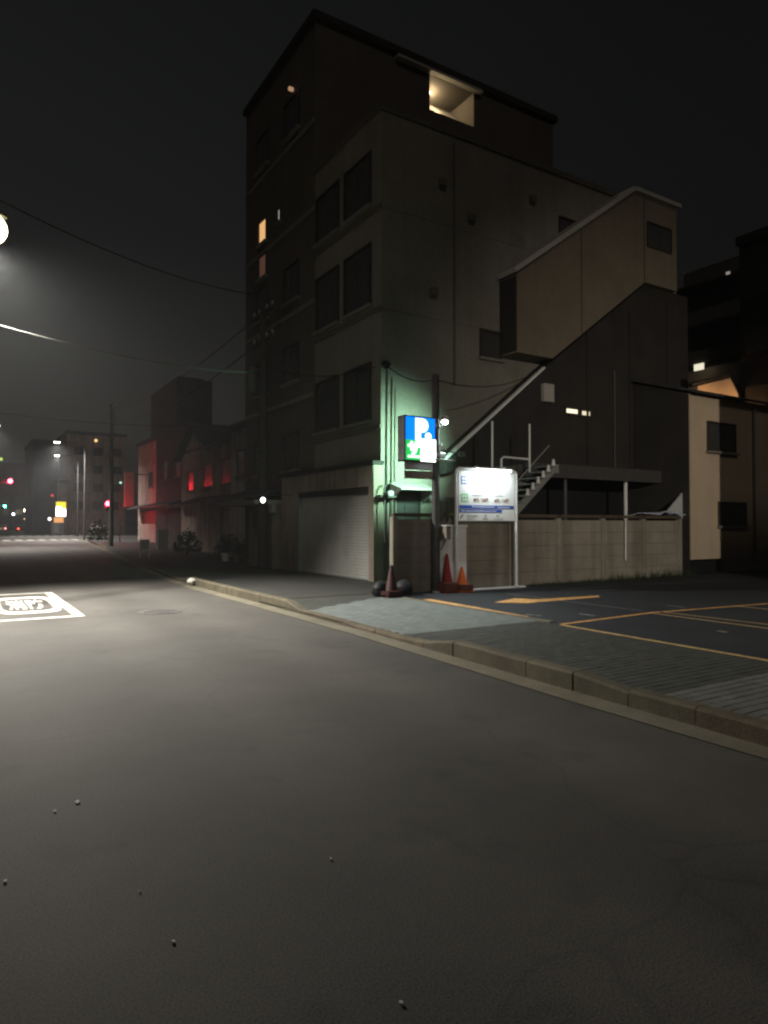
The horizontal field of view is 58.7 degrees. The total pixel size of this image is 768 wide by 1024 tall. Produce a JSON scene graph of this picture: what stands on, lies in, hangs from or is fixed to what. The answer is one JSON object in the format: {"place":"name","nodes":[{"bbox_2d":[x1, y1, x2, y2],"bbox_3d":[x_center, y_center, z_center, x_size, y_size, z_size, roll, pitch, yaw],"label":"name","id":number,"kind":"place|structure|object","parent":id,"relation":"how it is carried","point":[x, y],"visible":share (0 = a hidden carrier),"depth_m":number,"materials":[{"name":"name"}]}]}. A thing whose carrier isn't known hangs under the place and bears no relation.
{"place":"outdoors","nodes":[
{"label":"outdoors","id":0,"kind":"place"},
{"bbox_2d":[24,439,58,533],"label":"building","id":1,"kind":"structure","parent":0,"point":[41,468],"depth_m":119.06,"materials":[{"name":"concrete"}]},
{"bbox_2d":[0,536,137,538],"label":"cross road","id":2,"kind":"structure","parent":0,"point":[49,537],"depth_m":79.68,"materials":[{"name":"grey asphalt"}]},
{"bbox_2d":[55,454,78,536],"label":"street lamp","id":3,"kind":"object","parent":2,"relation":"on","point":[77,490],"visible":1,"depth_m":85.13,"materials":[{"name":"metal"}]},
{"bbox_2d":[53,441,85,540],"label":"street lamp","id":4,"kind":"object","parent":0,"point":[84,521],"visible":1,"depth_m":64.14,"materials":[{"name":"metal"}]},
{"bbox_2d":[85,539,386,598],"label":"sidewalk","id":5,"kind":"structure","parent":0,"point":[288,584],"depth_m":19.35,"materials":[{"name":"concrete"}]},
{"bbox_2d":[86,519,107,541],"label":"bush","id":6,"kind":"object","parent":5,"relation":"on","point":[103,532],"visible":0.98,"depth_m":56.81,"materials":[{"name":"green plant"}]},
{"bbox_2d":[108,404,114,545],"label":"utility pole","id":7,"kind":"object","parent":5,"relation":"on","point":[111,495],"visible":0.96,"depth_m":45.23,"materials":[{"name":"concrete"}]},
{"bbox_2d":[139,539,149,557],"bbox_3d":[-10.236,1.566,29.188,0.420,0.790,0.040,1,-1,-32],"label":"standing sign","id":8,"kind":"object","parent":5,"relation":"on","point":[144,544],"visible":0.99,"depth_m":29.18,"materials":[{"name":"white paint"}]},
{"bbox_2d":[158,529,167,548],"bbox_3d":[-12.784,1.584,39.504,0.600,1.150,0.080,1,-1,-32],"label":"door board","id":9,"kind":"object","parent":5,"relation":"on","point":[162,538],"depth_m":39.47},
{"bbox_2d":[151,376,211,436],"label":"building","id":10,"kind":"structure","parent":5,"relation":"on","point":[195,406],"depth_m":52.73,"materials":[{"name":"grey concrete"}]},
{"bbox_2d":[173,528,202,555],"bbox_3d":[-8.921,1.354,31.204,1.264,1.300,1.402,-1,-1,36],"label":"bush","id":11,"kind":"object","parent":5,"relation":"on","point":[187,543],"visible":1,"depth_m":31.00,"materials":[{"name":"green plant"}]},
{"bbox_2d":[217,535,232,560],"bbox_3d":[-6.212,1.413,26.588,0.631,0.996,0.738,0,-1,5],"label":"planter","id":12,"kind":"object","parent":5,"relation":"on","point":[225,556],"visible":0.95,"depth_m":26.52,"materials":[{"name":"white paint"}]},
{"bbox_2d":[213,533,243,554],"bbox_3d":[-6.460,1.382,28.288,1.194,1.133,1.261,1,-1,-32],"label":"bush","id":13,"kind":"object","parent":5,"relation":"on","point":[221,544],"visible":0.59,"depth_m":28.18,"materials":[{"name":"green plant"}]},
{"bbox_2d":[227,539,244,561],"bbox_3d":[-5.615,1.477,26.190,0.583,0.852,0.600,-1,-1,28],"label":"planter","id":14,"kind":"object","parent":5,"relation":"on","point":[236,556],"visible":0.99,"depth_m":26.10,"materials":[{"name":"green plant"}]},
{"bbox_2d":[214,486,280,568],"bbox_3d":[-4.609,0.537,23.265,1.147,2.720,4.045,1,-1,-32],"label":"entrance porch","id":15,"kind":"object","parent":5,"relation":"on","point":[274,534],"visible":0.68,"depth_m":22.09,"materials":[{"name":"concrete"}]},
{"bbox_2d":[245,300,275,568],"bbox_3d":[-4.011,-2.433,21.727,0.770,8.600,1.800,1,-1,-32],"label":"utility pole","id":16,"kind":"object","parent":5,"relation":"on","point":[255,383],"visible":0.96,"depth_m":21.68,"materials":[{"name":"concrete"}]},
{"bbox_2d":[0,325,261,372],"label":"overhead cable","id":17,"kind":"object","parent":16,"relation":"attached to","point":[47,338],"visible":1,"depth_m":15.44,"materials":[{"name":"black rubber"}]},
{"bbox_2d":[114,321,251,409],"bbox_3d":[-10.991,-6.472,33.655,0.040,1.101,27.497,1,-1,-31],"label":"overhead cable","id":18,"kind":"object","parent":16,"relation":"attached to","point":[195,366],"visible":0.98,"depth_m":27.90,"materials":[{"name":"rubber"}]},
{"bbox_2d":[120,348,251,421],"bbox_3d":[-10.991,-5.594,33.639,0.040,1.257,27.498,1,-1,-31],"label":"overhead cable","id":19,"kind":"object","parent":16,"relation":"attached to","point":[195,389],"visible":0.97,"depth_m":28.38,"materials":[{"name":"rubber"}]},
{"bbox_2d":[279,460,383,581],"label":"garage front","id":20,"kind":"structure","parent":5,"relation":"on","point":[344,524],"depth_m":18.78,"materials":[{"name":"metal"}]},
{"bbox_2d":[0,531,767,1023],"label":"road","id":21,"kind":"structure","parent":0,"point":[232,777],"depth_m":3.20,"materials":[{"name":"grey asphalt"}]},
{"bbox_2d":[0,592,84,621],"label":"road marking","id":22,"kind":"object","parent":21,"relation":"on","point":[66,606],"visible":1,"depth_m":12.12,"materials":[{"name":"white paint"}]},
{"bbox_2d":[50,517,63,533],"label":"kiosk","id":23,"kind":"object","parent":21,"relation":"on","point":[56,526],"visible":0.67,"depth_m":106.49,"materials":[{"name":"orange"}]},
{"bbox_2d":[137,609,181,613],"bbox_3d":[-3.750,1.664,11.429,0.720,0.010,0.720,1,-1,-32],"label":"manhole cover","id":24,"kind":"object","parent":21,"relation":"on","point":[160,611],"visible":1,"depth_m":11.39,"materials":[{"name":"metal"}]},
{"bbox_2d":[82,540,767,758],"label":"gutter","id":25,"kind":"object","parent":21,"relation":"on","point":[748,747],"visible":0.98,"depth_m":6.19,"materials":[{"name":"concrete"}]},
{"bbox_2d":[0,528,767,759],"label":"ground","id":26,"kind":"structure","parent":0,"point":[131,531],"depth_m":11.36,"materials":[{"name":"concrete"}]},
{"bbox_2d":[0,211,7,242],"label":"street lamp","id":27,"kind":"object","parent":26,"relation":"on","point":[3,229],"visible":1,"depth_m":12.81,"materials":[{"name":"glass"}]},
{"bbox_2d":[0,463,24,530],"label":"building","id":28,"kind":"structure","parent":26,"relation":"on","point":[13,494],"depth_m":167.31,"materials":[{"name":"concrete"}]},
{"bbox_2d":[55,501,65,534],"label":"store sign","id":29,"kind":"object","parent":26,"relation":"on","point":[60,508],"visible":1,"depth_m":104.39,"materials":[{"name":"white paint"}]},
{"bbox_2d":[56,480,68,533],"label":"building","id":30,"kind":"structure","parent":26,"relation":"on","point":[62,490],"depth_m":110.38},
{"bbox_2d":[56,430,126,533],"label":"building","id":31,"kind":"structure","parent":26,"relation":"on","point":[96,445],"depth_m":113.84,"materials":[{"name":"concrete"}]},
{"bbox_2d":[93,501,102,509],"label":"window","id":32,"kind":"structure","parent":31,"relation":"in","point":[97,505],"depth_m":114.01,"materials":[{"name":"glass"}]},
{"bbox_2d":[127,428,172,541],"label":"town house","id":33,"kind":"structure","parent":26,"relation":"on","point":[147,490],"depth_m":57.75,"materials":[{"name":"paint"}]},
{"bbox_2d":[124,472,149,506],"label":"shop sign","id":34,"kind":"object","parent":33,"relation":"attached to","point":[128,489],"visible":1,"depth_m":56.13,"materials":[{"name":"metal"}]},
{"bbox_2d":[142,424,187,546],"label":"town house","id":35,"kind":"structure","parent":26,"relation":"on","point":[168,479],"depth_m":46.64,"materials":[{"name":"paint"}]},
{"bbox_2d":[161,460,167,480],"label":"window","id":36,"kind":"structure","parent":35,"relation":"in","point":[164,464],"depth_m":47.50,"materials":[{"name":"glass"}]},
{"bbox_2d":[173,462,180,478],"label":"window","id":37,"kind":"structure","parent":35,"relation":"in","point":[177,464],"depth_m":44.77,"materials":[{"name":"glass"}]},
{"bbox_2d":[178,437,230,552],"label":"town house","id":38,"kind":"structure","parent":26,"relation":"on","point":[213,482],"depth_m":34.30,"materials":[{"name":"concrete"}]},
{"bbox_2d":[200,462,213,488],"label":"window","id":39,"kind":"structure","parent":38,"relation":"in","point":[207,469],"depth_m":35.06,"materials":[{"name":"glass"}]},
{"bbox_2d":[218,458,230,486],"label":"window","id":40,"kind":"structure","parent":38,"relation":"in","point":[225,465],"depth_m":32.75,"materials":[{"name":"glass"}]},
{"bbox_2d":[218,509,230,537],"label":"window","id":41,"kind":"structure","parent":38,"relation":"in","point":[225,515],"depth_m":32.69,"materials":[{"name":"glass"}]},
{"bbox_2d":[166,423,244,548],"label":"town house","id":42,"kind":"structure","parent":26,"relation":"on","point":[194,437],"depth_m":40.88,"materials":[{"name":"paint"}]},
{"bbox_2d":[186,470,193,492],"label":"window","id":43,"kind":"structure","parent":42,"relation":"in","point":[190,473],"depth_m":40.97,"materials":[{"name":"glass"}]},
{"bbox_2d":[217,420,244,555],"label":"town house","id":44,"kind":"structure","parent":26,"relation":"on","point":[238,476],"depth_m":29.81,"materials":[{"name":"concrete"}]},
{"bbox_2d":[2,413,244,426],"bbox_3d":[-14.806,-4.875,35.001,20.478,2.476,0.040,-1,-1,29],"label":"overhead cable","id":45,"kind":"object","parent":44,"relation":"attached to","point":[126,424],"visible":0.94,"depth_m":33.75,"materials":[{"name":"rubber"}]},
{"bbox_2d":[234,449,244,477],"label":"window","id":46,"kind":"structure","parent":44,"relation":"in","point":[240,454],"depth_m":29.61,"materials":[{"name":"glass"}]},
{"bbox_2d":[243,8,557,563],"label":"apartment tower","id":47,"kind":"structure","parent":26,"relation":"on","point":[328,84],"depth_m":22.32,"materials":[{"name":"concrete"}]},
{"bbox_2d":[0,200,250,293],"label":"overhead cable","id":48,"kind":"object","parent":47,"relation":"attached to","point":[111,251],"visible":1,"depth_m":17.32,"materials":[{"name":"rubber"}]},
{"bbox_2d":[251,439,268,477],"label":"window","id":49,"kind":"structure","parent":47,"relation":"in","point":[255,443],"depth_m":24.26,"materials":[{"name":"glass"}]},
{"bbox_2d":[251,358,268,399],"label":"window","id":50,"kind":"structure","parent":47,"relation":"in","point":[256,365],"depth_m":24.06,"materials":[{"name":"glass"}]},
{"bbox_2d":[252,282,268,327],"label":"window","id":51,"kind":"structure","parent":47,"relation":"in","point":[262,294],"depth_m":24.10,"materials":[{"name":"glass"}]},
{"bbox_2d":[252,127,269,178],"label":"window","id":52,"kind":"structure","parent":47,"relation":"in","point":[262,144],"depth_m":24.07,"materials":[{"name":"glass"}]},
{"bbox_2d":[255,215,267,249],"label":"window","id":53,"kind":"structure","parent":47,"relation":"in","point":[262,224],"depth_m":23.98,"materials":[{"name":"glass"}]},
{"bbox_2d":[255,251,267,283],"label":"window","id":54,"kind":"structure","parent":47,"relation":"in","point":[262,262],"depth_m":23.96,"materials":[{"name":"glass"}]},
{"bbox_2d":[274,206,281,226],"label":"window","id":55,"kind":"structure","parent":47,"relation":"in","point":[279,220],"depth_m":22.64,"materials":[{"name":"glass"}]},
{"bbox_2d":[279,430,299,473],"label":"window","id":56,"kind":"structure","parent":47,"relation":"in","point":[290,441],"depth_m":21.75,"materials":[{"name":"glass"}]},
{"bbox_2d":[279,341,299,387],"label":"window","id":57,"kind":"structure","parent":47,"relation":"in","point":[290,354],"depth_m":21.84,"materials":[{"name":"glass"}]},
{"bbox_2d":[280,258,299,308],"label":"window","id":58,"kind":"structure","parent":47,"relation":"in","point":[291,272],"depth_m":21.84,"materials":[{"name":"glass"}]},
{"bbox_2d":[280,88,300,146],"bbox_3d":[-3.008,-12.696,21.952,0.140,1.270,1.320,1,-1,-32],"label":"window","id":59,"kind":"structure","parent":47,"relation":"in","point":[291,110],"depth_m":21.95,"materials":[{"name":"glass"}]},
{"bbox_2d":[86,540,767,746],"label":"kerb","id":60,"kind":"structure","parent":26,"relation":"on","point":[734,724],"depth_m":6.06,"materials":[{"name":"concrete"}]},
{"bbox_2d":[312,101,677,580],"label":"concrete building","id":61,"kind":"structure","parent":26,"relation":"on","point":[427,231],"depth_m":18.41,"materials":[{"name":"concrete"}]},
{"bbox_2d":[312,374,339,436],"bbox_3d":[-1.670,-3.039,19.624,0.140,1.570,1.570,1,-1,-32],"label":"window","id":62,"kind":"structure","parent":61,"relation":"in","point":[327,390],"depth_m":19.62,"materials":[{"name":"glass"}]},
{"bbox_2d":[312,264,340,335],"bbox_3d":[-1.670,-6.088,19.683,0.140,1.670,1.570,1,-1,-32],"label":"window","id":63,"kind":"structure","parent":61,"relation":"in","point":[327,286],"depth_m":19.67,"materials":[{"name":"glass"}]},
{"bbox_2d":[312,179,340,249],"bbox_3d":[-1.670,-8.588,19.731,0.140,1.470,1.570,1,-1,-32],"label":"window","id":64,"kind":"structure","parent":61,"relation":"in","point":[327,206],"depth_m":19.71,"materials":[{"name":"glass"}]},
{"bbox_2d":[340,362,372,429],"bbox_3d":[-0.743,-3.067,18.141,0.140,1.570,1.570,1,-1,-32],"label":"window","id":65,"kind":"structure","parent":61,"relation":"in","point":[357,387],"depth_m":18.12,"materials":[{"name":"glass"}]},
{"bbox_2d":[340,242,372,320],"bbox_3d":[-0.743,-6.117,18.199,0.140,1.670,1.570,1,-1,-32],"label":"window","id":66,"kind":"structure","parent":61,"relation":"in","point":[357,268],"depth_m":18.18,"materials":[{"name":"glass"}]},
{"bbox_2d":[340,150,372,227],"bbox_3d":[-0.743,-8.616,18.247,0.140,1.470,1.570,1,-1,-32],"label":"window","id":67,"kind":"structure","parent":61,"relation":"in","point":[357,181],"depth_m":18.23,"materials":[{"name":"glass"}]},
{"bbox_2d":[376,482,395,541],"bbox_3d":[0.082,0.005,16.865,0.450,1.480,0.582,1,-1,-32],"label":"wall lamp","id":68,"kind":"object","parent":61,"relation":"attached to","point":[390,493],"visible":1,"depth_m":16.75,"materials":[{"name":"metal"}]},
{"bbox_2d":[389,489,420,531],"bbox_3d":[0.561,-0.039,17.453,1.054,1.070,0.140,1,-1,-32],"label":"window","id":69,"kind":"structure","parent":61,"relation":"in","point":[407,501],"depth_m":17.53,"materials":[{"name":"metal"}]},
{"bbox_2d":[389,482,431,504],"bbox_3d":[0.721,-0.479,17.205,1.134,0.560,0.696,1,-1,-32],"label":"awning","id":70,"kind":"object","parent":61,"relation":"attached to","point":[396,488],"depth_m":17.16,"materials":[{"name":"metal"}]},
{"bbox_2d":[478,328,505,362],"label":"window","id":71,"kind":"structure","parent":61,"relation":"in","point":[489,340],"depth_m":19.07,"materials":[{"name":"glass"}]},
{"bbox_2d":[558,215,575,232],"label":"window","id":72,"kind":"structure","parent":61,"relation":"in","point":[563,222],"depth_m":20.72,"materials":[{"name":"glass"}]},
{"bbox_2d":[439,285,687,546],"bbox_3d":[6.039,-2.737,20.073,10.405,9.144,1.550,1,-1,-32],"label":"stair annex","id":73,"kind":"object","parent":26,"relation":"on","point":[572,403],"visible":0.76,"depth_m":20.42,"materials":[{"name":"brown paint"}]},
{"bbox_2d":[491,421,558,513],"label":"steel staircase","id":74,"kind":"structure","parent":73,"relation":"attached to","point":[541,481],"depth_m":17.17,"materials":[{"name":"grey metal"}]},
{"bbox_2d":[564,406,579,415],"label":"window","id":75,"kind":"structure","parent":73,"relation":"in","point":[568,410],"depth_m":19.98,"materials":[{"name":"glass"}]},
{"bbox_2d":[580,408,592,417],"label":"window","id":76,"kind":"structure","parent":73,"relation":"in","point":[582,410],"depth_m":20.28,"materials":[{"name":"glass"}]},
{"bbox_2d":[496,186,681,362],"bbox_3d":[6.479,-7.265,20.860,7.387,5.847,0.810,1,-1,-32],"label":"stair housing","id":77,"kind":"object","parent":73,"relation":"on","point":[564,288],"visible":1,"depth_m":20.20,"materials":[{"name":"concrete"}]},
{"bbox_2d":[646,220,671,254],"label":"window","id":78,"kind":"structure","parent":77,"relation":"in","point":[659,237],"depth_m":22.04,"materials":[{"name":"glass"}]},
{"bbox_2d":[620,379,767,572],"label":"beige house","id":79,"kind":"structure","parent":26,"relation":"on","point":[705,453],"depth_m":20.70,"materials":[{"name":"paint"}]},
{"bbox_2d":[663,493,682,517],"bbox_3d":[8.434,-0.269,19.806,1.292,0.917,0.040,1,-1,-32],"label":"leaning sheet","id":80,"kind":"object","parent":79,"relation":"attached to","point":[676,506],"visible":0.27,"depth_m":19.84,"materials":[{"name":"grey plastic"}]},
{"bbox_2d":[705,421,739,455],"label":"window","id":81,"kind":"structure","parent":79,"relation":"in","point":[721,437],"depth_m":20.60,"materials":[{"name":"glass"}]},
{"bbox_2d":[717,502,750,527],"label":"window","id":82,"kind":"structure","parent":79,"relation":"in","point":[730,514],"depth_m":20.84,"materials":[{"name":"glass"}]},
{"bbox_2d":[676,255,740,394],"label":"building","id":83,"kind":"structure","parent":26,"relation":"on","point":[711,293],"depth_m":47.38,"materials":[{"name":"concrete"}]},
{"bbox_2d":[688,361,740,384],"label":"house","id":84,"kind":"structure","parent":26,"relation":"on","point":[732,370],"depth_m":47.33,"materials":[{"name":"tile"}]},
{"bbox_2d":[0,0,767,527],"label":"sky","id":85,"kind":"structure","parent":0,"point":[123,123],"materials":[{"name":"black"}]},
{"bbox_2d":[292,594,767,719],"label":"paved sidewalk","id":86,"kind":"structure","parent":0,"point":[736,684],"depth_m":7.74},
{"bbox_2d":[371,580,385,596],"bbox_3d":[-0.085,1.503,13.424,0.341,0.310,0.358,-1,-1,38],"label":"sandbag","id":87,"kind":"object","parent":86,"relation":"on","point":[379,586],"visible":0.83,"depth_m":13.29,"materials":[{"name":"black plastic"}]},
{"bbox_2d":[381,565,404,597],"bbox_3d":[0.146,1.346,13.334,0.480,0.620,0.480,1,-1,-32],"label":"traffic cone","id":88,"kind":"object","parent":86,"relation":"on","point":[391,590],"visible":0.99,"depth_m":13.23,"materials":[{"name":"red plastic"}]},
{"bbox_2d":[405,569,767,657],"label":"parking lot","id":89,"kind":"structure","parent":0,"point":[711,589],"depth_m":11.89,"materials":[{"name":"grey asphalt"}]},
{"bbox_2d":[397,579,412,595],"bbox_3d":[0.389,1.508,13.688,0.400,0.310,0.388,1,-1,-32],"label":"sandbag","id":90,"kind":"object","parent":89,"relation":"on","point":[405,586],"visible":0.76,"depth_m":13.55,"materials":[{"name":"black plastic"}]},
{"bbox_2d":[428,374,439,592],"bbox_3d":[1.083,-0.588,14.310,0.340,4.626,0.331,1,-1,-32],"label":"sign pole","id":91,"kind":"object","parent":89,"relation":"on","point":[435,507],"visible":0.76,"depth_m":14.24,"materials":[{"name":"metal"}]},
{"bbox_2d":[404,470,432,479],"bbox_3d":[0.713,-0.763,14.062,0.714,0.165,0.025,1,-1,-32],"label":"notice plate","id":92,"kind":"object","parent":91,"relation":"attached to","point":[408,474],"visible":1,"depth_m":14.04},
{"bbox_2d":[404,461,432,470],"bbox_3d":[0.713,-0.948,14.065,0.714,0.165,0.025,1,-1,-32],"label":"notice plate","id":93,"kind":"object","parent":91,"relation":"attached to","point":[408,465],"visible":1,"depth_m":14.05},
{"bbox_2d":[398,415,464,462],"bbox_3d":[1.159,-1.485,14.545,2.168,0.932,0.447,1,-2,-45],"label":"parking sign","id":94,"kind":"object","parent":91,"relation":"attached to","point":[416,439],"visible":0.99,"depth_m":13.92,"materials":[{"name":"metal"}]},
{"bbox_2d":[440,501,448,521],"bbox_3d":[1.262,-0.002,14.370,0.219,0.449,0.030,1,-1,-32],"label":"frame","id":95,"kind":"object","parent":91,"relation":"attached to","point":[447,510],"visible":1,"depth_m":14.39,"materials":[{"name":"metal"}]},
{"bbox_2d":[440,525,451,549],"bbox_3d":[1.277,0.537,14.245,0.186,0.524,0.260,1,-1,-32],"label":"meter box","id":96,"kind":"object","parent":91,"relation":"attached to","point":[445,532],"visible":1,"depth_m":14.18,"materials":[{"name":"white paint"}]},
{"bbox_2d":[439,373,533,386],"bbox_3d":[2.645,-3.335,16.755,0.024,1.218,5.678,-1,-1,33],"label":"overhead cable","id":97,"kind":"object","parent":91,"relation":"attached to","point":[483,386],"visible":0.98,"depth_m":16.23,"materials":[{"name":"rubber"}]},
{"bbox_2d":[437,554,457,592],"bbox_3d":[1.312,1.274,14.241,0.480,0.800,0.480,1,-1,-32],"label":"traffic cone","id":98,"kind":"object","parent":89,"relation":"on","point":[446,584],"visible":0.97,"depth_m":14.13,"materials":[{"name":"red plastic"}]},
{"bbox_2d":[440,525,466,581],"bbox_3d":[1.478,0.977,14.592,0.747,1.407,0.070,1,-1,-32],"label":"white panel","id":99,"kind":"object","parent":89,"relation":"on","point":[448,548],"visible":0.61,"depth_m":14.58,"materials":[{"name":"paint"}]},
{"bbox_2d":[457,567,473,592],"bbox_3d":[1.637,1.416,14.359,0.480,0.520,0.480,1,-1,-32],"label":"traffic cone","id":100,"kind":"object","parent":89,"relation":"on","point":[464,586],"visible":0.81,"depth_m":14.25,"materials":[{"name":"orange plastic"}]},
{"bbox_2d":[398,597,554,622],"bbox_3d":[1.155,1.638,11.895,0.104,0.042,4.800,1,-1,-32],"label":"lot edging","id":101,"kind":"object","parent":89,"relation":"on","point":[526,617],"visible":0.43,"depth_m":11.11,"materials":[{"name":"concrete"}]},
{"bbox_2d":[432,585,525,592],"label":"foundation kerb","id":102,"kind":"structure","parent":89,"relation":"on","point":[490,588],"depth_m":14.94,"materials":[{"name":"white paint"}]},
{"bbox_2d":[455,467,519,585],"bbox_3d":[2.245,0.377,14.865,1.849,2.658,0.150,1,-1,-32],"label":"notice board","id":103,"kind":"object","parent":89,"relation":"on","point":[485,496],"visible":0.99,"depth_m":14.83,"materials":[{"name":"white paint"}]},
{"bbox_2d":[473,466,512,471],"bbox_3d":[2.305,-0.930,14.765,1.036,0.116,0.284,1,-1,-32],"label":"board lamp","id":104,"kind":"object","parent":103,"relation":"attached to","point":[503,469],"visible":1,"depth_m":14.63,"materials":[{"name":"white paint"}]},
{"bbox_2d":[390,513,682,591],"bbox_3d":[4.179,0.915,16.414,9.520,1.700,0.145,1,-1,-32],"label":"concrete fence","id":105,"kind":"object","parent":89,"relation":"on","point":[566,554],"visible":0.83,"depth_m":16.16,"materials":[{"name":"grey concrete"}]},
{"bbox_2d":[631,511,685,515],"bbox_3d":[7.634,0.044,19.158,1.838,0.145,0.602,1,-1,-32],"label":"tarp","id":106,"kind":"object","parent":105,"relation":"on","point":[668,513],"visible":0.94,"depth_m":19.05,"materials":[{"name":"grey plastic"}]},
{"bbox_2d":[423,593,767,660],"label":"parking markings","id":107,"kind":"object","parent":89,"relation":"on","point":[516,600],"visible":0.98,"depth_m":10.91,"materials":[{"name":"paint"}]},
{"bbox_2d":[530,568,695,585],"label":"weeds","id":108,"kind":"object","parent":89,"relation":"on","point":[629,578],"visible":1,"depth_m":17.46,"materials":[{"name":"green plant"}]},
{"bbox_2d":[735,226,767,405],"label":"dark tower","id":109,"kind":"structure","parent":0,"point":[753,259],"depth_m":38.26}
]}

